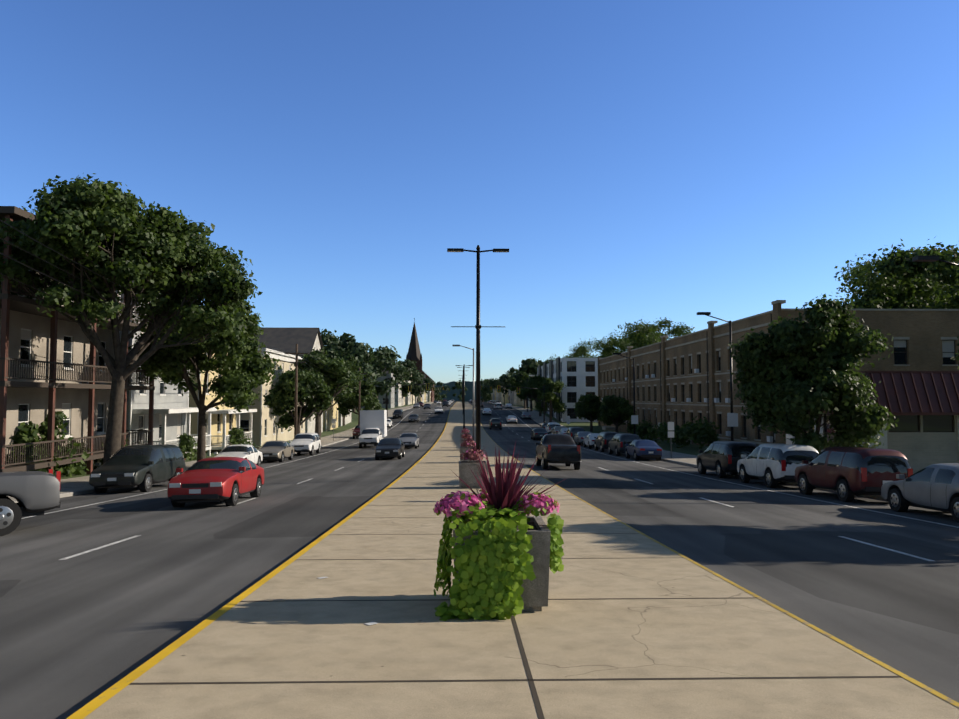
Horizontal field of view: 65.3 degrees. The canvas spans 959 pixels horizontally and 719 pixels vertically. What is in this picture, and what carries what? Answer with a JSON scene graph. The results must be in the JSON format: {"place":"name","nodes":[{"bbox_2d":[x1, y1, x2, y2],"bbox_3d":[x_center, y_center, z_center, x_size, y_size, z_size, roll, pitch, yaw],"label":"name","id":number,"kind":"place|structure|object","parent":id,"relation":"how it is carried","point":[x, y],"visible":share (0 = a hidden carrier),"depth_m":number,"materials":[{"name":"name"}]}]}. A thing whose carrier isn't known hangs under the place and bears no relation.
{"place":"outdoors","nodes":[
{"label":"outdoors","id":0,"kind":"place"},
{"bbox_2d":[55,402,706,478],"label":"verge grass","id":1,"kind":"structure","parent":0,"point":[691,449],"depth_m":110.14,"materials":[{"name":"green plant"}]},
{"bbox_2d":[6,411,254,476],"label":"shrubs","id":2,"kind":"object","parent":1,"relation":"on","point":[26,433],"visible":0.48,"depth_m":34.73,"materials":[{"name":"green plant"}]},
{"bbox_2d":[0,206,350,474],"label":"houses","id":3,"kind":"structure","parent":1,"relation":"on","point":[49,366],"depth_m":39.40,"materials":[{"name":"white"}]},
{"bbox_2d":[8,402,884,502],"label":"pavement kerbs","id":4,"kind":"structure","parent":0,"point":[76,486],"depth_m":51.08,"materials":[{"name":"concrete"}]},
{"bbox_2d":[284,344,366,436],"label":"utility poles","id":5,"kind":"object","parent":4,"relation":"on","point":[296,362],"visible":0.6,"depth_m":67.43,"materials":[{"name":"brown wood"}]},
{"bbox_2d":[0,220,390,386],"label":"overhead wires","id":6,"kind":"object","parent":5,"relation":"attached to","point":[104,290],"visible":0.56,"depth_m":27.96,"materials":[{"name":"black"}]},
{"bbox_2d":[386,383,544,422],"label":"traffic signals","id":7,"kind":"object","parent":4,"relation":"on","point":[428,387],"visible":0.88,"depth_m":149.20,"materials":[{"name":"black metal"}]},
{"bbox_2d":[434,381,487,401],"bbox_3d":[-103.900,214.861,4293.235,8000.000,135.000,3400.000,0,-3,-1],"label":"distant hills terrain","id":8,"kind":"structure","parent":0,"point":[468,392],"depth_m":2596.62,"materials":[{"name":"green plant"}]},
{"bbox_2d":[0,402,958,718],"bbox_3d":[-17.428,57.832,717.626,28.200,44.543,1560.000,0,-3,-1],"label":"road asphalt","id":9,"kind":"structure","parent":0,"point":[78,632],"depth_m":13.29,"materials":[{"name":"grey asphalt"}]},
{"bbox_2d":[0,469,60,535],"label":"silver pickup","id":10,"kind":"object","parent":9,"relation":"on","point":[34,493],"visible":1,"depth_m":16.46,"materials":[{"name":"grey paint"}]},
{"bbox_2d":[89,444,185,492],"bbox_3d":[-13.515,4.326,29.880,2.154,1.825,5.041,0,-3,-1],"label":"dark minivan","id":11,"kind":"object","parent":9,"relation":"on","point":[143,468],"visible":1,"depth_m":28.60,"materials":[{"name":"green paint"}]},
{"bbox_2d":[167,457,263,506],"bbox_3d":[-8.139,3.808,23.528,2.043,1.461,4.787,0,-3,-1],"label":"red coupe","id":12,"kind":"object","parent":9,"relation":"on","point":[229,480],"visible":1,"depth_m":21.96,"materials":[{"name":"paint"}]},
{"bbox_2d":[214,445,262,465],"bbox_3d":[-13.829,5.617,42.822,2.022,1.493,4.681,0,-3,-1],"label":"car","id":13,"kind":"object","parent":9,"relation":"on","point":[253,454],"visible":0.52,"depth_m":42.29,"materials":[{"name":"paint"}]},
{"bbox_2d":[256,441,293,461],"bbox_3d":[-14.147,6.356,51.788,2.022,1.487,4.680,0,-3,-1],"label":"car","id":14,"kind":"object","parent":9,"relation":"on","point":[279,451],"visible":0.85,"depth_m":50.81,"materials":[{"name":"paint"}]},
{"bbox_2d":[289,433,320,454],"bbox_3d":[-14.281,6.932,61.271,2.116,1.796,4.740,0,-3,-1],"label":"suv","id":15,"kind":"object","parent":9,"relation":"on","point":[310,443],"visible":0.9,"depth_m":60.24,"materials":[{"name":"paint"}]},
{"bbox_2d":[352,425,359,438],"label":"maroon suv","id":16,"kind":"object","parent":9,"relation":"on","point":[356,431],"visible":0.4,"depth_m":94.33,"materials":[{"name":"paint"}]},
{"bbox_2d":[359,410,386,447],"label":"white box truck","id":17,"kind":"object","parent":9,"relation":"on","point":[373,426],"visible":0.85,"depth_m":73.93,"materials":[{"name":"paint"}]},
{"bbox_2d":[374,438,404,459],"bbox_3d":[-6.261,6.248,52.486,2.022,1.486,4.680,0,-3,-1],"label":"car","id":18,"kind":"object","parent":9,"relation":"on","point":[390,447],"visible":1,"depth_m":50.85,"materials":[{"name":"paint"}]},
{"bbox_2d":[387,419,391,427],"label":"white sedan","id":19,"kind":"object","parent":9,"relation":"on","point":[389,423],"visible":0.54,"depth_m":125.89,"materials":[{"name":"paint"}]},
{"bbox_2d":[393,409,402,418],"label":"black suv","id":20,"kind":"object","parent":9,"relation":"on","point":[397,413],"visible":1,"depth_m":149.63,"materials":[{"name":"paint"}]},
{"bbox_2d":[397,433,418,448],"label":"silver sedan","id":21,"kind":"object","parent":9,"relation":"on","point":[410,439],"visible":0.69,"depth_m":68.23,"materials":[{"name":"paint"}]},
{"bbox_2d":[408,414,418,421],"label":"dark sedan","id":22,"kind":"object","parent":9,"relation":"on","point":[413,418],"visible":1,"depth_m":139.49,"materials":[{"name":"grey paint"}]},
{"bbox_2d":[413,403,419,407],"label":"silver sedan","id":23,"kind":"object","parent":9,"relation":"on","point":[416,405],"visible":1,"depth_m":212.22,"materials":[{"name":"paint"}]},
{"bbox_2d":[423,404,430,408],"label":"grey sedan","id":24,"kind":"object","parent":9,"relation":"on","point":[427,406],"visible":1,"depth_m":194.03,"materials":[{"name":"paint"}]},
{"bbox_2d":[435,407,442,413],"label":"car","id":25,"kind":"object","parent":9,"relation":"on","point":[438,409],"visible":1,"depth_m":163.66,"materials":[{"name":"paint"}]},
{"bbox_2d":[442,401,447,406],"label":"dark suv","id":26,"kind":"object","parent":9,"relation":"on","point":[444,403],"visible":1,"depth_m":229.49,"materials":[{"name":"black paint"}]},
{"bbox_2d":[482,408,490,414],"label":"white sedan","id":27,"kind":"object","parent":9,"relation":"on","point":[486,411],"visible":1,"depth_m":157.54,"materials":[{"name":"paint"}]},
{"bbox_2d":[22,402,958,560],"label":"road markings","id":28,"kind":"structure","parent":9,"relation":"on","point":[528,440],"depth_m":21.28,"materials":[{"name":"white paint"}]},
{"bbox_2d":[489,418,501,429],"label":"car","id":29,"kind":"object","parent":9,"relation":"on","point":[495,422],"visible":1,"depth_m":117.31,"materials":[{"name":"paint"}]},
{"bbox_2d":[494,403,501,409],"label":"car","id":30,"kind":"object","parent":9,"relation":"on","point":[497,405],"visible":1,"depth_m":187.24,"materials":[{"name":"paint"}]},
{"bbox_2d":[505,403,511,408],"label":"car","id":31,"kind":"object","parent":9,"relation":"on","point":[508,405],"visible":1,"depth_m":202.55,"materials":[{"name":"paint"}]},
{"bbox_2d":[506,415,516,423],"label":"white sedan","id":32,"kind":"object","parent":9,"relation":"on","point":[511,418],"visible":1,"depth_m":135.85,"materials":[{"name":"paint"}]},
{"bbox_2d":[66,402,958,718],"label":"concrete median","id":33,"kind":"object","parent":9,"relation":"on","point":[628,622],"visible":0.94,"depth_m":6.78,"materials":[{"name":"beige concrete"}]},
{"bbox_2d":[319,577,377,624],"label":"litter scraps","id":34,"kind":"object","parent":33,"relation":"on","point":[370,623],"visible":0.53,"depth_m":7.61,"materials":[{"name":"white paper"}]},
{"bbox_2d":[452,345,474,442],"bbox_3d":[-1.311,3.213,63.765,1.998,8.970,0.395,0,-3,-1],"label":"street lamp","id":35,"kind":"object","parent":33,"relation":"on","point":[473,425],"visible":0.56,"depth_m":63.68,"materials":[{"name":"grey metal"}]},
{"bbox_2d":[447,245,508,460],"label":"median lamp posts","id":36,"kind":"object","parent":33,"relation":"on","point":[477,326],"visible":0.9,"depth_m":32.95,"materials":[{"name":"black metal"}]},
{"bbox_2d":[453,433,550,610],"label":"planter boxes","id":37,"kind":"object","parent":33,"relation":"on","point":[534,595],"visible":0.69,"depth_m":8.11,"materials":[{"name":"concrete"}]},
{"bbox_2d":[461,428,468,432],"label":"planter plants","id":38,"kind":"object","parent":37,"relation":"on","point":[465,430],"visible":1,"depth_m":80.31,"materials":[{"name":"pink plant"}]},
{"bbox_2d":[461,433,471,438],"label":"planter plants","id":39,"kind":"object","parent":37,"relation":"on","point":[464,436],"visible":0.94,"depth_m":62.33,"materials":[{"name":"pink plant"}]},
{"bbox_2d":[460,436,475,446],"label":"planter plants","id":40,"kind":"object","parent":37,"relation":"on","point":[468,442],"visible":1,"depth_m":44.44,"materials":[{"name":"pink plant"}]},
{"bbox_2d":[460,444,486,460],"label":"planter plants","id":41,"kind":"object","parent":37,"relation":"on","point":[472,455],"visible":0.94,"depth_m":26.55,"materials":[{"name":"pink plant"}]},
{"bbox_2d":[433,442,568,620],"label":"planter plants","id":42,"kind":"object","parent":37,"relation":"in","point":[494,565],"visible":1,"depth_m":8.01,"materials":[{"name":"green plant"}]},
{"bbox_2d":[521,412,530,419],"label":"car","id":43,"kind":"object","parent":9,"relation":"on","point":[525,415],"visible":1,"depth_m":148.08,"materials":[{"name":"paint"}]},
{"bbox_2d":[530,428,547,439],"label":"dark sedan","id":44,"kind":"object","parent":9,"relation":"on","point":[538,433],"visible":0.83,"depth_m":88.04,"materials":[{"name":"grey paint"}]},
{"bbox_2d":[545,422,560,433],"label":"car","id":45,"kind":"object","parent":9,"relation":"on","point":[550,426],"visible":0.38,"depth_m":103.60,"materials":[{"name":"paint"}]},
{"bbox_2d":[535,434,580,469],"bbox_3d":[4.348,5.130,41.795,2.210,1.956,5.632,0,-3,-1],"label":"black pickup","id":46,"kind":"object","parent":9,"relation":"on","point":[565,449],"visible":1,"depth_m":39.36,"materials":[{"name":"paint"}]},
{"bbox_2d":[551,426,564,433],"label":"car","id":47,"kind":"object","parent":9,"relation":"on","point":[555,429],"visible":0.35,"depth_m":97.78,"materials":[{"name":"paint"}]},
{"bbox_2d":[558,428,567,433],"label":"car","id":48,"kind":"object","parent":9,"relation":"on","point":[562,430],"visible":0.23,"depth_m":90.79,"materials":[{"name":"paint"}]},
{"bbox_2d":[564,427,584,438],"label":"parked car","id":49,"kind":"object","parent":9,"relation":"on","point":[570,431],"visible":0.33,"depth_m":83.15,"materials":[{"name":"grey paint"}]},
{"bbox_2d":[573,431,590,444],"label":"parked car","id":50,"kind":"object","parent":9,"relation":"on","point":[578,437],"visible":0.52,"depth_m":77.75,"materials":[{"name":"paint"}]},
{"bbox_2d":[583,433,599,448],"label":"parked car","id":51,"kind":"object","parent":9,"relation":"on","point":[588,440],"visible":0.58,"depth_m":71.27,"materials":[{"name":"paint"}]},
{"bbox_2d":[594,432,617,451],"bbox_3d":[11.361,7.234,65.884,2.116,1.818,4.736,0,-3,-1],"label":"parked car","id":52,"kind":"object","parent":9,"relation":"on","point":[601,441],"visible":0.62,"depth_m":64.05,"materials":[{"name":"paint"}]},
{"bbox_2d":[608,433,639,455],"bbox_3d":[11.516,6.755,59.504,2.116,1.828,4.736,0,-3,-1],"label":"grey suv","id":53,"kind":"object","parent":9,"relation":"on","point":[617,442],"visible":0.62,"depth_m":57.52,"materials":[{"name":"paint"}]},
{"bbox_2d":[625,439,662,460],"bbox_3d":[11.661,6.452,53.413,2.022,1.487,4.675,0,-3,-1],"label":"car","id":54,"kind":"object","parent":9,"relation":"on","point":[642,448],"visible":1,"depth_m":51.82,"materials":[{"name":"paint"}]},
{"bbox_2d":[696,441,757,478],"bbox_3d":[12.264,4.902,36.988,2.116,1.865,4.735,0,-3,-1],"label":"suv","id":55,"kind":"object","parent":9,"relation":"on","point":[721,458],"visible":0.79,"depth_m":35.30,"materials":[{"name":"paint"}]},
{"bbox_2d":[737,443,818,488],"bbox_3d":[12.405,4.384,31.211,2.116,1.874,4.734,0,-3,-1],"label":"suv","id":56,"kind":"object","parent":9,"relation":"on","point":[773,465],"visible":0.81,"depth_m":29.50,"materials":[{"name":"paint"}]},
{"bbox_2d":[795,447,912,501],"bbox_3d":[12.546,3.850,25.434,2.116,1.883,4.734,0,-3,-1],"label":"suv","id":57,"kind":"object","parent":9,"relation":"on","point":[847,474],"visible":0.9,"depth_m":23.68,"materials":[{"name":"paint"}]},
{"bbox_2d":[881,463,958,522],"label":"car","id":58,"kind":"object","parent":9,"relation":"on","point":[934,487],"visible":1,"depth_m":19.76,"materials":[{"name":"paint"}]},
{"bbox_2d":[0,0,958,382],"label":"sky","id":59,"kind":"structure","parent":0,"point":[632,161],"materials":[{"name":"blue"}]},
{"bbox_2d":[332,413,737,457],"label":"street signs","id":60,"kind":"object","parent":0,"point":[732,419],"visible":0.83,"depth_m":52.97,"materials":[{"name":"metal"}]},
{"bbox_2d":[387,256,958,440],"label":"street lamps","id":61,"kind":"object","parent":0,"point":[925,258],"visible":0.85,"depth_m":41.70,"materials":[{"name":"grey metal"}]},
{"bbox_3d":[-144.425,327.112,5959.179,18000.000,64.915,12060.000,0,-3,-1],"label":"terrain","id":62,"kind":"structure","parent":0,"visible":0},
{"bbox_2d":[0,173,282,463],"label":"trees","id":63,"kind":"object","parent":62,"relation":"on","point":[109,232],"visible":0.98,"depth_m":31.79,"materials":[{"name":"green plant"}]},
{"bbox_2d":[263,346,381,439],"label":"trees","id":64,"kind":"object","parent":62,"relation":"on","point":[338,380],"visible":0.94,"depth_m":79.83,"materials":[{"name":"green plant"}]},
{"bbox_2d":[406,318,434,401],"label":"church spire","id":65,"kind":"structure","parent":62,"relation":"on","point":[414,354],"depth_m":467.26,"materials":[{"name":"stone"}]},
{"bbox_2d":[357,360,535,407],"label":"buildings","id":66,"kind":"structure","parent":62,"relation":"on","point":[397,400],"depth_m":273.02,"materials":[{"name":"white"}]},
{"bbox_2d":[321,329,597,411],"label":"trees","id":67,"kind":"object","parent":62,"relation":"on","point":[346,344],"visible":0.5,"depth_m":191.76,"materials":[{"name":"green plant"}]},
{"bbox_2d":[537,357,600,421],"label":"white modern building","id":68,"kind":"structure","parent":62,"relation":"on","point":[577,377],"depth_m":140.44,"materials":[{"name":"white paint"}]},
{"bbox_2d":[508,372,719,448],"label":"trees","id":69,"kind":"object","parent":62,"relation":"on","point":[608,410],"visible":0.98,"depth_m":95.89,"materials":[{"name":"green plant"}]},
{"bbox_2d":[548,237,958,360],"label":"hill trees","id":70,"kind":"object","parent":62,"relation":"on","point":[902,281],"visible":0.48,"depth_m":72.08,"materials":[{"name":"green plant"}]},
{"bbox_2d":[598,300,958,445],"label":"tan apartment block","id":71,"kind":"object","parent":62,"relation":"on","point":[681,380],"visible":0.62,"depth_m":70.14,"materials":[{"name":"brick"}]},
{"bbox_2d":[728,294,958,453],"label":"trees","id":72,"kind":"object","parent":62,"relation":"on","point":[794,376],"visible":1,"depth_m":30.58,"materials":[{"name":"green plant"}]},
{"bbox_2d":[786,371,958,473],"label":"storefront building","id":73,"kind":"structure","parent":62,"relation":"on","point":[923,406],"depth_m":33.17,"materials":[{"name":"paint"}]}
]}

